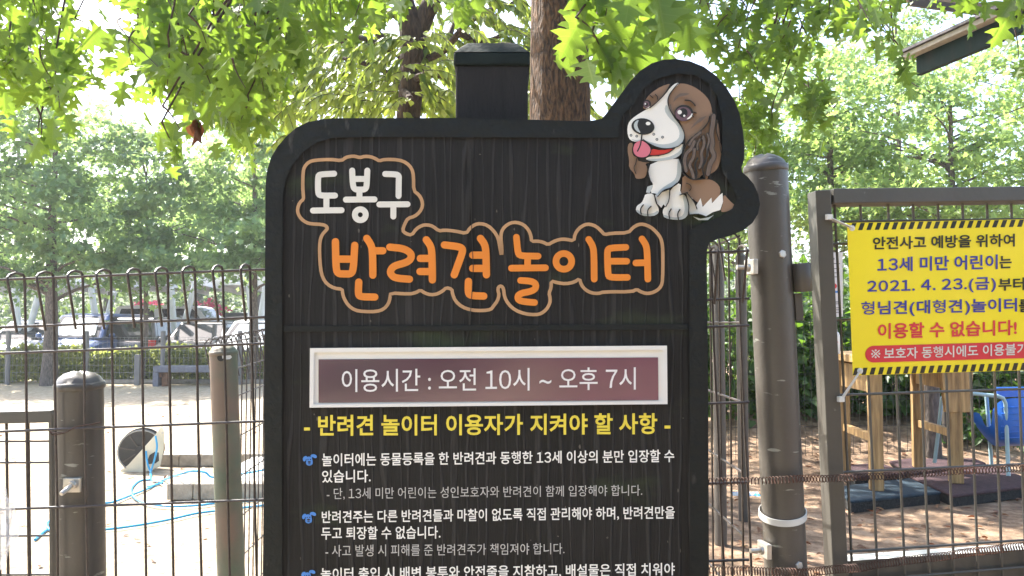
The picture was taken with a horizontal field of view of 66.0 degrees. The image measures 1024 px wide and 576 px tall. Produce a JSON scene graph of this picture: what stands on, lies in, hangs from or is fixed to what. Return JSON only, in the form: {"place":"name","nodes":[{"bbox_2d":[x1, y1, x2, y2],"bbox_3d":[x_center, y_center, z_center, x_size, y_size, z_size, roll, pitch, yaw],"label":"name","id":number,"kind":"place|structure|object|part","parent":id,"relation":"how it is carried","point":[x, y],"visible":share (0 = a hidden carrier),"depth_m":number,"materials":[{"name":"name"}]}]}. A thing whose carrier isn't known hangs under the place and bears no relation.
{"place":"outdoors","nodes":[
{"label":"outdoors","id":0,"kind":"place"},
{"bbox_2d":[0,267,848,350],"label":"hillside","id":1,"kind":"structure","parent":0,"point":[127,303],"depth_m":46.52,"materials":[{"name":"green plant"}]},
{"bbox_2d":[37,93,189,310],"bbox_3d":[-17.494,-3.992,36.315,8.039,10.146,5.392,0,-3,0],"label":"pale tree","id":2,"kind":"object","parent":1,"relation":"on","point":[100,107],"visible":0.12,"depth_m":36.25,"materials":[{"name":"green plant"}]},
{"bbox_2d":[137,131,265,302],"bbox_3d":[-13.131,-2.988,35.332,7.209,8.068,5.899,1,-3,-17],"label":"pale tree","id":3,"kind":"object","parent":1,"relation":"on","point":[189,251],"visible":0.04,"depth_m":34.91,"materials":[{"name":"green plant"}]},
{"bbox_2d":[188,125,266,310],"bbox_3d":[-9.810,-3.338,33.199,6.142,8.586,6.358,-2,-3,44],"label":"pale tree","id":4,"kind":"object","parent":1,"relation":"on","point":[219,134],"visible":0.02,"depth_m":32.39,"materials":[{"name":"green plant"}]},
{"bbox_2d":[0,361,1023,575],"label":"ground","id":5,"kind":"structure","parent":0,"point":[130,557],"depth_m":5.87,"materials":[{"name":"beige sand"}]},
{"bbox_2d":[0,87,68,321],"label":"gum tree","id":6,"kind":"object","parent":5,"relation":"on","point":[5,259],"visible":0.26,"depth_m":19.54,"materials":[{"name":"green plant"}]},
{"bbox_2d":[0,76,188,385],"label":"gum tree","id":7,"kind":"object","parent":5,"relation":"on","point":[53,249],"visible":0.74,"depth_m":17.99,"materials":[{"name":"green plant"}]},
{"bbox_2d":[0,331,262,384],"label":"fence","id":8,"kind":"object","parent":5,"relation":"on","point":[137,365],"visible":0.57,"depth_m":18.43,"materials":[{"name":"metal"}]},
{"bbox_2d":[0,341,263,382],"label":"hedge","id":9,"kind":"object","parent":5,"relation":"on","point":[95,362],"visible":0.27,"depth_m":18.92,"materials":[{"name":"green plant"}]},
{"bbox_2d":[117,428,164,471],"bbox_3d":[-3.607,1.578,7.679,0.427,0.455,0.318,1,-3,-19],"label":"hose reel","id":10,"kind":"object","parent":5,"relation":"on","point":[130,454],"visible":0.84,"depth_m":7.61,"materials":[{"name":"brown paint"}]},
{"bbox_2d":[33,436,263,540],"bbox_3d":[-2.696,1.556,6.471,1.458,0.373,2.401,0,-3,-5],"label":"garden hose","id":11,"kind":"object","parent":5,"relation":"on","point":[132,494],"visible":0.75,"depth_m":6.30,"materials":[{"name":"blue rubber"}]},
{"bbox_2d":[124,292,179,305],"bbox_3d":[-13.982,1.468,30.955,2.525,2.719,2.457,-1,-3,22],"label":"flowering shrub","id":12,"kind":"object","parent":5,"relation":"on","point":[154,302],"visible":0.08,"depth_m":30.89,"materials":[{"name":"pink plant"}]},
{"bbox_2d":[57,114,262,378],"bbox_3d":[-8.449,-0.909,19.011,5.750,6.478,4.553,0,-3,0],"label":"gum tree","id":13,"kind":"object","parent":5,"relation":"on","point":[139,210],"visible":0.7,"depth_m":18.46,"materials":[{"name":"green plant"}]},
{"bbox_2d":[152,365,209,386],"bbox_3d":[-7.325,2.012,18.079,1.639,0.456,0.420,0,-3,0],"label":"park bench","id":14,"kind":"object","parent":5,"relation":"on","point":[160,375],"visible":0.52,"depth_m":17.88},
{"bbox_2d":[103,379,262,383],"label":"edging kerb","id":15,"kind":"structure","parent":5,"relation":"on","point":[173,381],"depth_m":18.67,"materials":[{"name":"stone"}]},
{"bbox_2d":[175,292,241,315],"bbox_3d":[-12.423,1.387,32.037,2.812,2.973,2.769,0,-3,0],"label":"flowering shrub","id":16,"kind":"object","parent":5,"relation":"on","point":[210,302],"visible":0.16,"depth_m":31.73,"materials":[{"name":"pink plant"}]},
{"bbox_2d":[160,452,263,499],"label":"stone platform","id":17,"kind":"structure","parent":5,"relation":"on","point":[185,490],"depth_m":6.54,"materials":[{"name":"concrete"}]},
{"bbox_2d":[147,119,301,378],"bbox_3d":[-5.913,-1.018,18.781,5.236,6.679,4.125,0,-3,0],"label":"gum tree","id":18,"kind":"object","parent":5,"relation":"on","point":[253,257],"visible":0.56,"depth_m":18.42,"materials":[{"name":"green plant"}]},
{"bbox_2d":[204,329,264,575],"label":"fence","id":19,"kind":"object","parent":5,"relation":"on","point":[235,434],"visible":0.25,"depth_m":2.67,"materials":[{"name":"metal"}]},
{"bbox_2d":[0,244,752,575],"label":"fence","id":20,"kind":"object","parent":5,"relation":"on","point":[80,506],"visible":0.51,"depth_m":1.56,"materials":[{"name":"metal"}]},
{"bbox_2d":[0,409,55,575],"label":"gate leaf","id":21,"kind":"object","parent":20,"relation":"attached to","point":[7,417],"visible":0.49,"depth_m":1.75,"materials":[{"name":"paint"}]},
{"bbox_2d":[50,422,101,435],"bbox_3d":[-0.860,0.277,1.554,0.103,0.028,0.011,0,-3,0],"label":"tie wire","id":22,"kind":"object","parent":20,"relation":"attached to","point":[53,434],"visible":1,"depth_m":1.55,"materials":[{"name":"black metal"}]},
{"bbox_2d":[206,0,619,170],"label":"zelkova tree","id":23,"kind":"object","parent":5,"relation":"on","point":[413,90],"visible":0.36,"depth_m":6.16,"materials":[{"name":"green plant"}]},
{"bbox_2d":[0,238,849,356],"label":"bank shrubbery","id":24,"kind":"object","parent":5,"relation":"on","point":[7,316],"visible":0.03,"depth_m":41.93,"materials":[{"name":"green plant"}]},
{"bbox_2d":[0,107,124,310],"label":"pale tree","id":25,"kind":"object","parent":24,"relation":"on","point":[32,211],"visible":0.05,"depth_m":34.21,"materials":[{"name":"green plant"}]},
{"bbox_2d":[0,406,1020,572],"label":"leaf litter","id":26,"kind":"object","parent":5,"relation":"on","point":[808,542],"visible":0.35,"depth_m":4.47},
{"bbox_2d":[263,43,759,575],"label":"information sign","id":27,"kind":"object","parent":5,"relation":"on","point":[485,335],"visible":1,"depth_m":1.40,"materials":[{"name":"paint"}]},
{"bbox_2d":[0,0,1023,179],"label":"oak tree","id":28,"kind":"object","parent":5,"relation":"on","point":[189,54],"visible":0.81,"depth_m":2.89,"materials":[{"name":"green plant"}]},
{"bbox_2d":[707,234,748,575],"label":"fence","id":29,"kind":"object","parent":5,"relation":"on","point":[719,314],"visible":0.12,"depth_m":3.84,"materials":[{"name":"metal"}]},
{"bbox_2d":[733,491,759,496],"bbox_3d":[1.423,1.255,4.808,0.168,0.022,0.060,0,-3,0],"label":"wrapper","id":30,"kind":"object","parent":5,"relation":"on","point":[757,494],"visible":0.55,"depth_m":4.81,"materials":[{"name":"plastic"}]},
{"bbox_2d":[736,153,807,575],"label":"gate post","id":31,"kind":"object","parent":5,"relation":"on","point":[769,268],"visible":0.94,"depth_m":1.56,"materials":[{"name":"metal"}]},
{"bbox_2d":[758,505,806,526],"bbox_3d":[0.549,0.457,1.600,0.094,0.034,0.090,0,-3,0],"label":"cable tie","id":32,"kind":"object","parent":31,"relation":"attached to","point":[783,523],"visible":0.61,"depth_m":1.56,"materials":[{"name":"white plastic"}]},
{"bbox_2d":[709,542,1023,575],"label":"coil spring","id":33,"kind":"object","parent":31,"relation":"attached to","point":[885,566],"visible":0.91,"depth_m":1.57,"materials":[{"name":"metal"}]},
{"bbox_2d":[709,464,1023,484],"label":"coil spring","id":34,"kind":"object","parent":31,"relation":"attached to","point":[965,468],"visible":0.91,"depth_m":1.57,"materials":[{"name":"metal"}]},
{"bbox_2d":[792,186,1023,575],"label":"metal gate","id":35,"kind":"structure","parent":31,"relation":"attached to","point":[816,275],"depth_m":1.63,"materials":[{"name":"metal"}]},
{"bbox_2d":[825,214,854,230],"bbox_3d":[0.662,-0.132,1.592,0.058,0.034,0.017,0,-3,6],"label":"cable tie","id":36,"kind":"object","parent":35,"relation":"attached to","point":[830,217],"visible":1,"depth_m":1.59,"materials":[{"name":"white plastic"}]},
{"bbox_2d":[837,368,862,401],"bbox_3d":[0.682,0.196,1.592,0.051,0.069,0.018,-1,-3,12],"label":"cable tie","id":37,"kind":"object","parent":35,"relation":"attached to","point":[842,397],"visible":1,"depth_m":1.59,"materials":[{"name":"white plastic"}]},
{"bbox_2d":[847,219,1023,375],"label":"banner","id":38,"kind":"object","parent":35,"relation":"attached to","point":[936,296],"visible":1,"depth_m":1.64,"materials":[{"name":"yellow plastic"}]},
{"bbox_2d":[707,258,866,428],"bbox_3d":[2.162,0.466,7.205,2.271,1.520,1.609,0,-3,0],"label":"ivy shrub","id":39,"kind":"object","parent":5,"relation":"on","point":[803,360],"visible":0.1,"depth_m":6.87,"materials":[{"name":"green plant"}]},
{"bbox_2d":[707,97,882,319],"bbox_3d":[4.688,-1.036,15.991,5.238,5.503,3.402,-1,-3,16],"label":"light tree","id":40,"kind":"object","parent":5,"relation":"on","point":[743,234],"visible":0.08,"depth_m":15.39,"materials":[{"name":"green plant"}]},
{"bbox_2d":[724,249,908,413],"bbox_3d":[2.830,0.401,7.365,2.186,1.571,1.856,1,-3,-26],"label":"ivy shrub","id":41,"kind":"object","parent":5,"relation":"on","point":[806,352],"visible":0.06,"depth_m":7.04,"materials":[{"name":"green plant"}]},
{"bbox_2d":[727,31,966,261],"bbox_3d":[6.019,-1.809,14.782,6.447,6.764,4.721,0,-3,0],"label":"light tree","id":42,"kind":"object","parent":5,"relation":"on","point":[827,171],"visible":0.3,"depth_m":14.68,"materials":[{"name":"green plant"}]},
{"bbox_2d":[707,242,1023,457],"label":"fence","id":43,"kind":"object","parent":5,"relation":"on","point":[944,423],"visible":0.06,"depth_m":6.06,"materials":[{"name":"metal"}]},
{"bbox_2d":[834,252,842,316],"bbox_3d":[2.401,-0.023,5.862,0.121,0.487,0.025,0,-3,0],"label":"notice sheet","id":44,"kind":"object","parent":43,"relation":"attached to","point":[840,254],"visible":0.32,"depth_m":5.86,"materials":[{"name":"paper"}]},
{"bbox_2d":[844,463,907,484],"bbox_3d":[2.482,1.301,5.501,0.435,0.075,0.537,0,-3,0],"label":"rubber mat","id":45,"kind":"object","parent":5,"relation":"on","point":[859,467],"visible":0.23,"depth_m":5.35,"materials":[{"name":"rubber"}]},
{"bbox_2d":[844,478,940,512],"bbox_3d":[2.285,1.267,4.819,0.886,0.075,0.378,1,-3,-24],"label":"rubber mat","id":46,"kind":"object","parent":5,"relation":"on","point":[861,497],"visible":0.65,"depth_m":4.69,"materials":[{"name":"rubber"}]},
{"bbox_2d":[838,351,972,490],"bbox_3d":[2.545,0.838,5.205,1.214,0.820,0.747,1,-3,-20],"label":"wooden table","id":47,"kind":"object","parent":46,"relation":"on","point":[959,403],"visible":0.45,"depth_m":5.01,"materials":[{"name":"brown wood"}]},
{"bbox_2d":[837,332,839,353],"bbox_3d":[2.072,0.331,5.053,0.055,0.180,0.055,-2,-4,45],"label":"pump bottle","id":48,"kind":"object","parent":47,"relation":"on","point":[838,336],"visible":0.12,"depth_m":5.03,"materials":[{"name":"white plastic"}]},
{"bbox_2d":[763,0,1023,219],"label":"light tree","id":49,"kind":"object","parent":5,"relation":"on","point":[918,33],"visible":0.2,"depth_m":19.08,"materials":[{"name":"green plant"}]},
{"bbox_2d":[778,57,1023,235],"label":"light tree","id":50,"kind":"object","parent":5,"relation":"on","point":[1003,137],"visible":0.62,"depth_m":13.73,"materials":[{"name":"green plant"}]},
{"bbox_2d":[795,268,1023,418],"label":"ivy shrub","id":51,"kind":"object","parent":5,"relation":"on","point":[904,385],"visible":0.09,"depth_m":6.88,"materials":[{"name":"green plant"}]},
{"bbox_2d":[889,458,985,478],"bbox_3d":[3.160,1.317,5.820,1.236,0.075,0.421,2,-3,-32],"label":"rubber mat","id":52,"kind":"object","parent":5,"relation":"on","point":[906,463],"visible":0.25,"depth_m":5.73,"materials":[{"name":"red rubber"}]},
{"bbox_2d":[924,385,942,458],"bbox_3d":[3.196,0.860,6.017,0.144,0.950,0.142,0,-3,0],"label":"dark post","id":53,"kind":"object","parent":52,"relation":"on","point":[932,400],"visible":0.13,"depth_m":5.96,"materials":[{"name":"grey wood"}]},
{"bbox_2d":[893,37,1023,217],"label":"light tree","id":54,"kind":"object","parent":5,"relation":"on","point":[986,57],"visible":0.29,"depth_m":14.99,"materials":[{"name":"green plant"}]},
{"bbox_2d":[898,0,1023,75],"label":"pavilion","id":55,"kind":"structure","parent":5,"relation":"on","point":[949,45],"depth_m":6.60,"materials":[{"name":"grey metal"}]},
{"bbox_2d":[910,467,1021,506],"bbox_3d":[3.025,1.283,5.128,1.173,0.075,0.559,1,-3,-27],"label":"rubber mat","id":56,"kind":"object","parent":5,"relation":"on","point":[987,490],"visible":0.6,"depth_m":4.90,"materials":[{"name":"rubber"}]},
{"bbox_2d":[933,387,1023,475],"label":"plastic chair","id":57,"kind":"object","parent":56,"relation":"on","point":[1008,423],"visible":0.8,"depth_m":5.22,"materials":[{"name":"blue plastic"}]},
{"bbox_2d":[941,397,1023,452],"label":"weeds","id":58,"kind":"object","parent":5,"relation":"on","point":[967,433],"visible":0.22,"depth_m":6.27,"materials":[{"name":"green plant"}]},
{"bbox_2d":[973,370,1023,408],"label":"ivy shrub","id":59,"kind":"object","parent":5,"relation":"on","point":[1003,380],"visible":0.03,"depth_m":7.27,"materials":[{"name":"green plant"}]},
{"bbox_2d":[0,0,1023,267],"label":"sky","id":60,"kind":"structure","parent":0,"point":[132,110],"materials":[{"name":"white"}]},
{"label":"parking lot","id":61,"kind":"structure","parent":0,"visible":0},
{"bbox_2d":[0,320,43,356],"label":"parked car","id":62,"kind":"object","parent":61,"relation":"on","point":[34,331],"visible":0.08,"depth_m":22.85,"materials":[{"name":"white metal"}]},
{"bbox_2d":[31,313,139,370],"bbox_3d":[-12.246,1.587,23.099,2.240,1.676,4.493,0,-3,0],"label":"parked car","id":63,"kind":"object","parent":61,"relation":"on","point":[94,330],"visible":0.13,"depth_m":22.17,"materials":[{"name":"white metal"}]},
{"bbox_3d":[-11.481,1.122,22.876,0.158,0.575,1.529,0,-2,0],"label":"side window","id":64,"kind":"part","parent":63,"relation":"part of","materials":[{"name":"grey glass"}]},
{"bbox_2d":[0,266,264,371],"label":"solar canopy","id":65,"kind":"object","parent":61,"relation":"on","point":[229,287],"visible":0.11,"depth_m":22.95,"materials":[{"name":"metal"}]},
{"bbox_2d":[113,317,181,361],"bbox_3d":[-11.092,1.707,24.703,2.160,1.576,4.293,0,-3,0],"label":"parked car","id":66,"kind":"object","parent":61,"relation":"on","point":[129,330],"visible":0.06,"depth_m":22.87,"materials":[{"name":"grey metal"}]},
{"bbox_3d":[-11.092,1.201,22.879,1.393,0.540,0.201,0,-2,0],"label":"rear window","id":67,"kind":"part","parent":66,"relation":"part of","materials":[{"name":"grey glass"}]},
{"bbox_3d":[-10.367,1.231,23.573,0.158,0.539,1.226,0,-2,0],"label":"side window","id":68,"kind":"part","parent":66,"relation":"part of","materials":[{"name":"white glass"}]},
{"bbox_2d":[115,306,222,320],"bbox_3d":[-11.151,1.601,26.856,4.793,1.976,2.290,0,-3,0],"label":"parked car","id":69,"kind":"object","parent":61,"relation":"on","point":[205,312],"visible":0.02,"depth_m":26.16,"materials":[{"name":"white metal"}]},
{"bbox_3d":[-12.420,1.025,26.090,1.424,0.683,0.158,0,-2,0],"label":"side window","id":70,"kind":"part","parent":69,"relation":"part of","materials":[{"name":"black glass"}]},
{"bbox_3d":[-10.822,1.025,26.090,1.624,0.683,0.158,0,-2,0],"label":"side window","id":71,"kind":"part","parent":69,"relation":"part of","materials":[{"name":"black glass"}]},
{"bbox_2d":[148,321,234,363],"bbox_3d":[-8.960,1.712,23.444,2.200,1.456,4.593,0,-3,0],"label":"parked car","id":72,"kind":"object","parent":61,"relation":"on","point":[210,328],"visible":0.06,"depth_m":22.56,"materials":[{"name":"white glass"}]},
{"bbox_2d":[206,320,264,351],"bbox_3d":[-7.344,1.681,23.195,2.180,1.496,4.493,0,-3,0],"label":"parked car","id":73,"kind":"object","parent":61,"relation":"on","point":[239,325],"visible":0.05,"depth_m":22.43,"materials":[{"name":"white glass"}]},
{"bbox_2d":[225,312,264,320],"bbox_3d":[-8.899,1.790,28.446,1.909,1.802,3.071,0,-3,0],"label":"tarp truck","id":74,"kind":"object","parent":61,"relation":"on","point":[238,314],"visible":0.01,"depth_m":26.99,"materials":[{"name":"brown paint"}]}
]}

